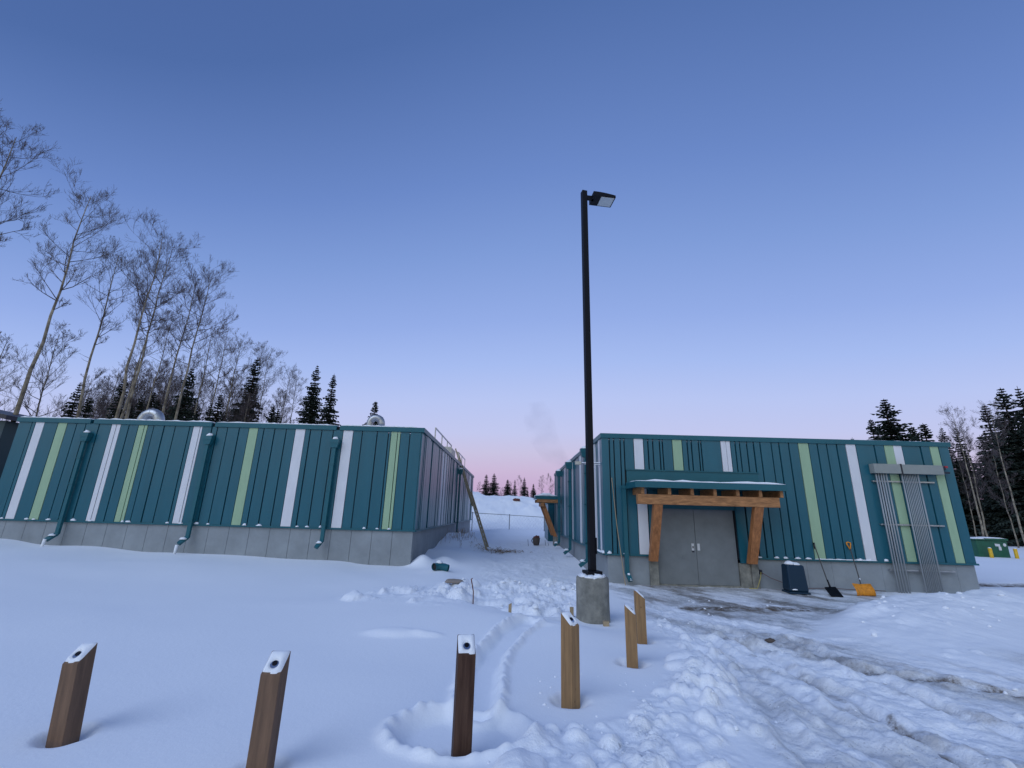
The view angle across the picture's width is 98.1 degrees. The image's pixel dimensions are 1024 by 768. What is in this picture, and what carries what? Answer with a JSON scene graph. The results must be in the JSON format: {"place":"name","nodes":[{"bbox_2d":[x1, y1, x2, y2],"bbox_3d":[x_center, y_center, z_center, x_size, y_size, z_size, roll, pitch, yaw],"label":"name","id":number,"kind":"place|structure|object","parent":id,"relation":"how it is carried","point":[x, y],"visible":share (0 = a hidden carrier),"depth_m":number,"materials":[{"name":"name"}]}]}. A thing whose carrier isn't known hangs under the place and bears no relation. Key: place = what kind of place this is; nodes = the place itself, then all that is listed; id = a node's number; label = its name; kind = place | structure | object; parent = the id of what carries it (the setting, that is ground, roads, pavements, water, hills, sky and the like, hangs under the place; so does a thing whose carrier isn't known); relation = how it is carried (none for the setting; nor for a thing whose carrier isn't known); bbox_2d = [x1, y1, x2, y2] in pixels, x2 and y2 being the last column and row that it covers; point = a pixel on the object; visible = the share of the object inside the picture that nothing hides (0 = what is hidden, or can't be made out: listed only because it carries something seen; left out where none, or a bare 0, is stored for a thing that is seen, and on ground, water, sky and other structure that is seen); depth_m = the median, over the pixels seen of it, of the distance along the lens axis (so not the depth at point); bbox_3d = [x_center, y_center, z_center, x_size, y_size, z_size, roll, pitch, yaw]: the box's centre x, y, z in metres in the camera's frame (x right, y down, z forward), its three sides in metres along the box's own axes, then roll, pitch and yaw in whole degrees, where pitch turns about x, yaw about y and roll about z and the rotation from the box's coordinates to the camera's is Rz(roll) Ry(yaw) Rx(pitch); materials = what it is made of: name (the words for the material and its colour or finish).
{"place":"outdoors","nodes":[
{"label":"outdoors","id":0,"kind":"place"},
{"bbox_2d":[441,528,530,552],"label":"dry grass","id":1,"kind":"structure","parent":0,"point":[496,550],"depth_m":21.39,"materials":[{"name":"brown plant"}]},
{"bbox_2d":[0,491,1023,767],"bbox_3d":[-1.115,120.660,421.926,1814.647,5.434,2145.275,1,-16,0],"label":"snow ground","id":2,"kind":"structure","parent":0,"point":[188,643],"depth_m":5.64,"materials":[{"name":"white snow"}]},
{"bbox_2d":[0,331,25,420],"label":"aspen tree","id":3,"kind":"object","parent":2,"relation":"on","point":[3,357],"visible":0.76,"depth_m":35.97,"materials":[{"name":"grey plant"}]},
{"bbox_2d":[0,410,31,477],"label":"dark building","id":4,"kind":"structure","parent":2,"relation":"on","point":[8,429],"depth_m":20.69,"materials":[{"name":"black"}]},
{"bbox_2d":[0,98,61,246],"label":"aspen tree","id":5,"kind":"object","parent":2,"relation":"on","point":[15,169],"visible":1,"depth_m":29.32,"materials":[{"name":"brown plant"}]},
{"bbox_2d":[0,320,85,422],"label":"aspen tree","id":6,"kind":"object","parent":2,"relation":"on","point":[48,373],"visible":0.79,"depth_m":34.72,"materials":[{"name":"grey plant"}]},
{"bbox_2d":[60,382,81,417],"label":"spruce tree","id":7,"kind":"object","parent":2,"relation":"on","point":[69,412],"visible":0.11,"depth_m":36.74,"materials":[{"name":"green plant"}]},
{"bbox_2d":[45,643,97,747],"bbox_3d":[-3.593,2.680,3.596,0.142,1.012,0.146,-5,-17,5],"label":"wooden post","id":8,"kind":"object","parent":2,"relation":"on","point":[66,721],"visible":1,"depth_m":3.60,"materials":[{"name":"brown wood"}]},
{"bbox_2d":[11,156,133,421],"bbox_3d":[-26.719,-3.003,25.763,4.676,21.437,4.844,13,-20,-34],"label":"aspen tree","id":9,"kind":"object","parent":2,"relation":"on","point":[26,383],"visible":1,"depth_m":27.00,"materials":[{"name":"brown plant"}]},
{"bbox_2d":[49,367,112,417],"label":"aspen tree","id":10,"kind":"object","parent":2,"relation":"on","point":[99,382],"visible":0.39,"depth_m":45.05,"materials":[{"name":"grey plant"}]},
{"bbox_2d":[80,397,93,417],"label":"spruce tree","id":11,"kind":"object","parent":2,"relation":"on","point":[90,409],"visible":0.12,"depth_m":36.73,"materials":[{"name":"green plant"}]},
{"bbox_2d":[84,375,121,418],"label":"aspen tree","id":12,"kind":"object","parent":2,"relation":"on","point":[107,389],"visible":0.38,"depth_m":44.17,"materials":[{"name":"grey plant"}]},
{"bbox_2d":[59,235,148,417],"bbox_3d":[-29.922,-1.151,30.873,4.443,20.648,3.978,-1,-16,10],"label":"aspen tree","id":13,"kind":"object","parent":2,"relation":"on","point":[87,369],"visible":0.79,"depth_m":31.99,"materials":[{"name":"grey plant"}]},
{"bbox_2d":[84,366,133,418],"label":"aspen tree","id":14,"kind":"object","parent":2,"relation":"on","point":[111,391],"visible":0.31,"depth_m":49.63,"materials":[{"name":"grey plant"}]},
{"bbox_2d":[93,395,132,418],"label":"aspen tree","id":15,"kind":"object","parent":2,"relation":"on","point":[107,404],"visible":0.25,"depth_m":42.85,"materials":[{"name":"grey plant"}]},
{"bbox_2d":[105,379,127,418],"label":"spruce tree","id":16,"kind":"object","parent":2,"relation":"on","point":[118,400],"visible":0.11,"depth_m":40.85,"materials":[{"name":"green plant"}]},
{"bbox_2d":[101,359,158,418],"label":"aspen tree","id":17,"kind":"object","parent":2,"relation":"on","point":[127,383],"visible":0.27,"depth_m":51.24,"materials":[{"name":"grey plant"}]},
{"bbox_2d":[111,361,156,418],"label":"aspen tree","id":18,"kind":"object","parent":2,"relation":"on","point":[129,368],"visible":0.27,"depth_m":51.07,"materials":[{"name":"grey plant"}]},
{"bbox_2d":[113,376,155,418],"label":"aspen tree","id":19,"kind":"object","parent":2,"relation":"on","point":[138,390],"visible":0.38,"depth_m":43.58,"materials":[{"name":"grey plant"}]},
{"bbox_2d":[130,394,144,418],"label":"spruce tree","id":20,"kind":"object","parent":2,"relation":"on","point":[140,407],"visible":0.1,"depth_m":40.82,"materials":[{"name":"green plant"}]},
{"bbox_2d":[127,366,161,414],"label":"aspen tree","id":21,"kind":"object","parent":2,"relation":"on","point":[150,387],"visible":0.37,"depth_m":51.33,"materials":[{"name":"grey plant"}]},
{"bbox_2d":[110,292,184,418],"bbox_3d":[-29.133,1.026,34.183,3.982,18.505,3.565,-12,-21,40],"label":"aspen tree","id":22,"kind":"object","parent":2,"relation":"on","point":[134,375],"visible":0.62,"depth_m":35.40,"materials":[{"name":"grey plant"}]},
{"bbox_2d":[141,392,157,419],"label":"spruce tree","id":23,"kind":"object","parent":2,"relation":"on","point":[151,402],"visible":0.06,"depth_m":40.99,"materials":[{"name":"green plant"}]},
{"bbox_2d":[106,207,202,418],"bbox_3d":[-26.748,-1.792,30.955,4.822,22.109,4.996,-4,-17,17],"label":"aspen tree","id":24,"kind":"object","parent":2,"relation":"on","point":[119,406],"visible":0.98,"depth_m":32.01,"materials":[{"name":"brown plant"}]},
{"bbox_2d":[139,360,179,402],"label":"aspen tree","id":25,"kind":"object","parent":2,"relation":"on","point":[163,362],"visible":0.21,"depth_m":61.31,"materials":[{"name":"grey plant"}]},
{"bbox_2d":[135,314,191,409],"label":"aspen tree","id":26,"kind":"object","parent":2,"relation":"on","point":[163,370],"visible":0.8,"depth_m":41.75,"materials":[{"name":"grey plant"}]},
{"bbox_2d":[148,357,179,410],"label":"aspen tree","id":27,"kind":"object","parent":2,"relation":"on","point":[157,375],"visible":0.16,"depth_m":63.13,"materials":[{"name":"grey plant"}]},
{"bbox_2d":[125,232,203,418],"bbox_3d":[-27.437,-1.436,32.466,4.363,22.319,4.517,10,-18,-26],"label":"aspen tree","id":28,"kind":"object","parent":2,"relation":"on","point":[143,354],"visible":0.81,"depth_m":33.99,"materials":[{"name":"grey plant"}]},
{"bbox_2d":[152,386,179,419],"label":"aspen tree","id":29,"kind":"object","parent":2,"relation":"on","point":[164,394],"visible":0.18,"depth_m":44.53,"materials":[{"name":"grey plant"}]},
{"bbox_2d":[154,371,182,414],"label":"aspen tree","id":30,"kind":"object","parent":2,"relation":"on","point":[169,391],"visible":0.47,"depth_m":48.05,"materials":[{"name":"grey plant"}]},
{"bbox_2d":[165,369,198,420],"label":"spruce tree","id":31,"kind":"object","parent":2,"relation":"on","point":[186,413],"visible":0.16,"depth_m":40.90,"materials":[{"name":"green plant"}]},
{"bbox_2d":[159,359,212,413],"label":"aspen tree","id":32,"kind":"object","parent":2,"relation":"on","point":[181,378],"visible":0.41,"depth_m":43.75,"materials":[{"name":"grey plant"}]},
{"bbox_2d":[155,263,223,413],"bbox_3d":[-28.755,0.014,37.403,4.544,22.454,4.390,9,-18,-25],"label":"aspen tree","id":33,"kind":"object","parent":2,"relation":"on","point":[187,322],"visible":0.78,"depth_m":38.85,"materials":[{"name":"grey plant"}]},
{"bbox_2d":[177,372,214,416],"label":"aspen tree","id":34,"kind":"object","parent":2,"relation":"on","point":[202,390],"visible":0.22,"depth_m":53.46,"materials":[{"name":"grey plant"}]},
{"bbox_2d":[164,254,239,419],"bbox_3d":[-27.814,-0.318,37.324,5.220,23.099,5.038,-9,-19,32],"label":"aspen tree","id":35,"kind":"object","parent":2,"relation":"on","point":[198,296],"visible":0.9,"depth_m":38.93,"materials":[{"name":"grey plant"}]},
{"bbox_2d":[176,319,228,419],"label":"aspen tree","id":36,"kind":"object","parent":2,"relation":"on","point":[204,365],"visible":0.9,"depth_m":43.58,"materials":[{"name":"grey plant"}]},
{"bbox_2d":[193,370,215,420],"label":"aspen tree","id":37,"kind":"object","parent":2,"relation":"on","point":[203,389],"visible":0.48,"depth_m":47.51,"materials":[{"name":"grey plant"}]},
{"bbox_2d":[202,403,214,420],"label":"spruce tree","id":38,"kind":"object","parent":2,"relation":"on","point":[208,417],"visible":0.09,"depth_m":45.51,"materials":[{"name":"green plant"}]},
{"bbox_2d":[208,393,224,422],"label":"spruce tree","id":39,"kind":"object","parent":2,"relation":"on","point":[216,416],"visible":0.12,"depth_m":44.82,"materials":[{"name":"green plant"}]},
{"bbox_2d":[201,380,232,420],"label":"aspen tree","id":40,"kind":"object","parent":2,"relation":"on","point":[209,397],"visible":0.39,"depth_m":55.30,"materials":[{"name":"grey plant"}]},
{"bbox_2d":[206,320,243,420],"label":"aspen tree","id":41,"kind":"object","parent":2,"relation":"on","point":[221,354],"visible":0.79,"depth_m":48.39,"materials":[{"name":"grey plant"}]},
{"bbox_2d":[212,384,240,420],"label":"aspen tree","id":42,"kind":"object","parent":2,"relation":"on","point":[225,400],"visible":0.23,"depth_m":59.14,"materials":[{"name":"grey plant"}]},
{"bbox_2d":[214,374,247,417],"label":"aspen tree","id":43,"kind":"object","parent":2,"relation":"on","point":[228,391],"visible":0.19,"depth_m":61.64,"materials":[{"name":"grey plant"}]},
{"bbox_2d":[209,365,254,412],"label":"aspen tree","id":44,"kind":"object","parent":2,"relation":"on","point":[233,385],"visible":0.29,"depth_m":63.25,"materials":[{"name":"grey plant"}]},
{"bbox_2d":[222,377,247,420],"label":"aspen tree","id":45,"kind":"object","parent":2,"relation":"on","point":[240,380],"visible":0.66,"depth_m":48.87,"materials":[{"name":"grey plant"}]},
{"bbox_2d":[216,328,256,416],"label":"aspen tree","id":46,"kind":"object","parent":2,"relation":"on","point":[239,352],"visible":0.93,"depth_m":48.73,"materials":[{"name":"grey plant"}]},
{"bbox_2d":[0,408,473,565],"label":"metal clad building","id":47,"kind":"structure","parent":2,"relation":"on","point":[367,494],"depth_m":15.60,"materials":[{"name":"teal metal"}]},
{"bbox_2d":[226,388,258,421],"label":"aspen tree","id":48,"kind":"object","parent":2,"relation":"on","point":[246,406],"visible":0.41,"depth_m":47.28,"materials":[{"name":"grey plant"}]},
{"bbox_2d":[223,357,263,421],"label":"spruce tree","id":49,"kind":"object","parent":2,"relation":"on","point":[253,370],"visible":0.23,"depth_m":49.51,"materials":[{"name":"green plant"}]},
{"bbox_2d":[221,387,268,421],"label":"aspen tree","id":50,"kind":"object","parent":2,"relation":"on","point":[244,406],"visible":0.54,"depth_m":43.07,"materials":[{"name":"grey plant"}]},
{"bbox_2d":[252,384,271,420],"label":"aspen tree","id":51,"kind":"object","parent":2,"relation":"on","point":[263,403],"visible":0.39,"depth_m":52.14,"materials":[{"name":"grey plant"}]},
{"bbox_2d":[245,341,281,386],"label":"aspen tree","id":52,"kind":"object","parent":2,"relation":"on","point":[263,347],"visible":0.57,"depth_m":52.42,"materials":[{"name":"grey plant"}]},
{"bbox_2d":[246,651,290,767],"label":"wooden post","id":53,"kind":"object","parent":2,"relation":"on","point":[267,719],"visible":1,"depth_m":3.18,"materials":[{"name":"brown wood"}]},
{"bbox_2d":[250,343,287,420],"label":"aspen tree","id":54,"kind":"object","parent":2,"relation":"on","point":[273,350],"visible":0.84,"depth_m":52.35,"materials":[{"name":"grey plant"}]},
{"bbox_2d":[265,407,276,422],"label":"spruce tree","id":55,"kind":"object","parent":2,"relation":"on","point":[269,417],"visible":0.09,"depth_m":45.27,"materials":[{"name":"green plant"}]},
{"bbox_2d":[262,389,292,422],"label":"aspen tree","id":56,"kind":"object","parent":2,"relation":"on","point":[282,391],"visible":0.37,"depth_m":48.95,"materials":[{"name":"grey plant"}]},
{"bbox_2d":[268,388,293,422],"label":"aspen tree","id":57,"kind":"object","parent":2,"relation":"on","point":[285,399],"visible":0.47,"depth_m":46.99,"materials":[{"name":"grey plant"}]},
{"bbox_2d":[277,363,307,416],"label":"aspen tree","id":58,"kind":"object","parent":2,"relation":"on","point":[284,378],"visible":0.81,"depth_m":54.33,"materials":[{"name":"grey plant"}]},
{"bbox_2d":[283,367,306,421],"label":"aspen tree","id":59,"kind":"object","parent":2,"relation":"on","point":[296,390],"visible":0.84,"depth_m":55.75,"materials":[{"name":"grey plant"}]},
{"bbox_2d":[295,365,323,423],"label":"spruce tree","id":60,"kind":"object","parent":2,"relation":"on","point":[311,415],"visible":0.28,"depth_m":55.16,"materials":[{"name":"green plant"}]},
{"bbox_2d":[314,373,340,425],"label":"spruce tree","id":61,"kind":"object","parent":2,"relation":"on","point":[326,415],"visible":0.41,"depth_m":55.11,"materials":[{"name":"green plant"}]},
{"bbox_2d":[362,402,378,432],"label":"spruce tree","id":62,"kind":"object","parent":2,"relation":"on","point":[374,410],"visible":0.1,"depth_m":59.09,"materials":[{"name":"green plant"}]},
{"bbox_2d":[431,560,449,570],"bbox_3d":[-2.170,5.549,13.548,0.561,0.329,0.284,9,-17,-23],"label":"pipe elbow","id":63,"kind":"object","parent":2,"relation":"on","point":[439,565],"visible":1,"depth_m":13.49,"materials":[{"name":"teal metal"}]},
{"bbox_2d":[451,634,475,756],"bbox_3d":[-0.389,2.676,3.487,0.142,1.247,0.146,5,-16,-11],"label":"wooden post","id":64,"kind":"object","parent":2,"relation":"on","point":[462,730],"visible":1,"depth_m":3.48,"materials":[{"name":"brown wood"}]},
{"bbox_2d":[455,448,488,548],"bbox_3d":[-2.416,6.314,25.668,0.381,6.068,7.868,7,-17,-19],"label":"extension ladder","id":65,"kind":"object","parent":2,"relation":"on","point":[471,498],"visible":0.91,"depth_m":24.64,"materials":[{"name":"silver metal"}]},
{"bbox_2d":[479,474,492,495],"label":"spruce tree","id":66,"kind":"object","parent":2,"relation":"on","point":[485,490],"visible":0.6,"depth_m":77.80,"materials":[{"name":"green plant"}]},
{"bbox_2d":[484,474,501,495],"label":"spruce tree","id":67,"kind":"object","parent":2,"relation":"on","point":[494,488],"visible":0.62,"depth_m":77.65,"materials":[{"name":"green plant"}]},
{"bbox_2d":[502,480,512,495],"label":"spruce tree","id":68,"kind":"object","parent":2,"relation":"on","point":[507,491],"visible":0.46,"depth_m":79.70,"materials":[{"name":"green plant"}]},
{"bbox_2d":[471,512,544,530],"bbox_3d":[-1.681,11.865,38.205,27.953,2.422,0.064,1,-16,0],"label":"wire fence","id":69,"kind":"object","parent":2,"relation":"on","point":[509,520],"visible":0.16,"depth_m":38.26,"materials":[{"name":"grey metal"}]},
{"bbox_2d":[520,477,528,496],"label":"spruce tree","id":70,"kind":"object","parent":2,"relation":"on","point":[524,491],"visible":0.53,"depth_m":82.57,"materials":[{"name":"green plant"}]},
{"bbox_2d":[545,503,553,540],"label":"door","id":71,"kind":"structure","parent":2,"relation":"on","point":[550,509],"depth_m":28.84,"materials":[{"name":"teal metal"}]},
{"bbox_2d":[561,611,579,708],"bbox_3d":[0.607,3.034,4.625,0.146,1.187,0.142,-13,-22,42],"label":"wooden post","id":72,"kind":"object","parent":2,"relation":"on","point":[570,675],"visible":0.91,"depth_m":4.61,"materials":[{"name":"brown wood"}]},
{"bbox_2d":[576,190,615,623],"bbox_3d":[1.887,0.019,9.697,1.087,10.020,0.636,1,-16,0],"label":"lamp post","id":73,"kind":"object","parent":2,"relation":"on","point":[592,596],"visible":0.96,"depth_m":9.10,"materials":[{"name":"metal"}]},
{"bbox_2d":[611,478,625,584],"bbox_3d":[3.108,4.267,12.949,0.347,3.022,0.038,-13,-21,41],"label":"thin pole","id":74,"kind":"object","parent":2,"relation":"on","point":[617,531],"visible":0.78,"depth_m":12.96,"materials":[{"name":"beige metal"}]},
{"bbox_2d":[624,604,637,668],"bbox_3d":[1.576,3.488,5.848,0.146,1.067,0.142,-3,-17,16],"label":"wooden post","id":75,"kind":"object","parent":2,"relation":"on","point":[631,640],"visible":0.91,"depth_m":5.82,"materials":[{"name":"brown wood"}]},
{"bbox_2d":[634,590,646,643],"bbox_3d":[2.013,3.815,6.941,0.146,1.092,0.142,1,-16,2],"label":"wooden post","id":76,"kind":"object","parent":2,"relation":"on","point":[639,605],"visible":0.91,"depth_m":6.92,"materials":[{"name":"brown wood"}]},
{"bbox_2d":[380,578,1017,767],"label":"snow chunks","id":77,"kind":"object","parent":2,"relation":"on","point":[631,715],"visible":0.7,"depth_m":7.44,"materials":[{"name":"white snow"}]},
{"bbox_2d":[534,433,979,593],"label":"metal clad building","id":78,"kind":"structure","parent":2,"relation":"on","point":[703,511],"depth_m":13.21,"materials":[{"name":"teal metal"}]},
{"bbox_2d":[658,509,698,584],"bbox_3d":[4.828,4.763,13.060,1.155,2.080,0.080,1,-16,0],"label":"door","id":79,"kind":"structure","parent":78,"relation":"in","point":[677,561],"depth_m":13.02,"materials":[{"name":"paint"}]},
{"bbox_2d":[693,510,739,585],"bbox_3d":[6.002,4.796,13.063,1.175,2.080,0.062,1,-16,0],"label":"door","id":80,"kind":"structure","parent":78,"relation":"in","point":[717,561],"depth_m":13.03,"materials":[{"name":"paint"}]},
{"bbox_2d":[781,561,810,594],"bbox_3d":[7.755,5.292,12.199,0.534,0.822,0.512,0,-16,5],"label":"waste bin","id":81,"kind":"object","parent":2,"relation":"on","point":[794,580],"visible":1,"depth_m":12.04,"materials":[{"name":"blue plastic"}]},
{"bbox_2d":[813,543,842,596],"bbox_3d":[8.724,5.115,12.315,0.298,1.294,1.072,-4,-17,17],"label":"snow shovel","id":82,"kind":"object","parent":2,"relation":"on","point":[833,591],"visible":1,"depth_m":11.99,"materials":[{"name":"grey plastic"}]},
{"bbox_2d":[846,542,875,595],"bbox_3d":[9.562,5.142,12.437,0.517,1.336,0.928,-1,-16,10],"label":"snow shovel","id":83,"kind":"object","parent":2,"relation":"on","point":[864,589],"visible":1,"depth_m":11.99,"materials":[{"name":"orange"}]},
{"bbox_2d":[866,419,881,439],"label":"spruce tree","id":84,"kind":"object","parent":2,"relation":"on","point":[871,429],"visible":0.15,"depth_m":45.46,"materials":[{"name":"green plant"}]},
{"bbox_2d":[907,426,922,440],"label":"spruce tree","id":85,"kind":"object","parent":2,"relation":"on","point":[912,431],"visible":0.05,"depth_m":50.37,"materials":[{"name":"green plant"}]},
{"bbox_2d":[917,423,934,441],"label":"spruce tree","id":86,"kind":"object","parent":2,"relation":"on","point":[926,434],"visible":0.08,"depth_m":50.38,"materials":[{"name":"green plant"}]},
{"bbox_2d":[866,399,986,536],"bbox_3d":[38.779,8.287,44.153,10.924,14.281,11.173,-9,-19,33],"label":"spruce tree","id":87,"kind":"object","parent":2,"relation":"on","point":[888,427],"visible":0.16,"depth_m":45.19,"materials":[{"name":"green plant"}]},
{"bbox_2d":[936,402,984,536],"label":"aspen tree","id":88,"kind":"object","parent":2,"relation":"on","point":[978,513],"visible":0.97,"depth_m":36.33,"materials":[{"name":"brown plant"}]},
{"bbox_2d":[938,428,986,536],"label":"spruce tree","id":89,"kind":"object","parent":2,"relation":"on","point":[956,475],"visible":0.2,"depth_m":43.38,"materials":[{"name":"green plant"}]},
{"bbox_2d":[949,450,982,536],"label":"aspen tree","id":90,"kind":"object","parent":2,"relation":"on","point":[969,484],"visible":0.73,"depth_m":37.79,"materials":[{"name":"brown plant"}]},
{"bbox_2d":[938,418,997,536],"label":"aspen tree","id":91,"kind":"object","parent":2,"relation":"on","point":[977,463],"visible":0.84,"depth_m":37.17,"materials":[{"name":"brown plant"}]},
{"bbox_2d":[952,429,992,536],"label":"spruce tree","id":92,"kind":"object","parent":2,"relation":"on","point":[967,482],"visible":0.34,"depth_m":42.90,"materials":[{"name":"green plant"}]},
{"bbox_2d":[970,537,1010,557],"bbox_3d":[27.784,9.681,26.322,1.900,1.209,1.500,1,-16,0],"label":"utility box","id":93,"kind":"object","parent":2,"relation":"on","point":[998,546],"visible":0.71,"depth_m":25.68,"materials":[{"name":"green metal"}]},
{"bbox_2d":[974,435,1009,537],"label":"spruce tree","id":94,"kind":"object","parent":2,"relation":"on","point":[984,500],"visible":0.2,"depth_m":40.01,"materials":[{"name":"green plant"}]},
{"bbox_2d":[967,388,1023,545],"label":"spruce tree","id":95,"kind":"object","parent":2,"relation":"on","point":[1014,439],"visible":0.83,"depth_m":37.87,"materials":[{"name":"green plant"}]},
{"bbox_2d":[970,398,1023,541],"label":"aspen tree","id":96,"kind":"object","parent":2,"relation":"on","point":[1015,509],"visible":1,"depth_m":34.21,"materials":[{"name":"brown plant"}]},
{"bbox_2d":[973,403,1023,545],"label":"spruce tree","id":97,"kind":"object","parent":2,"relation":"on","point":[989,522],"visible":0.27,"depth_m":39.61,"materials":[{"name":"green plant"}]},
{"bbox_2d":[984,448,1020,547],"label":"aspen tree","id":98,"kind":"object","parent":2,"relation":"on","point":[1005,496],"visible":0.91,"depth_m":35.09,"materials":[{"name":"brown plant"}]},
{"bbox_2d":[1012,387,1023,501],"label":"spruce tree","id":99,"kind":"object","parent":2,"relation":"on","point":[1020,400],"visible":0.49,"depth_m":41.24,"materials":[{"name":"green plant"}]},
{"bbox_2d":[0,0,1023,496],"label":"sky","id":100,"kind":"structure","parent":0,"point":[815,218],"materials":[{"name":"blue"}]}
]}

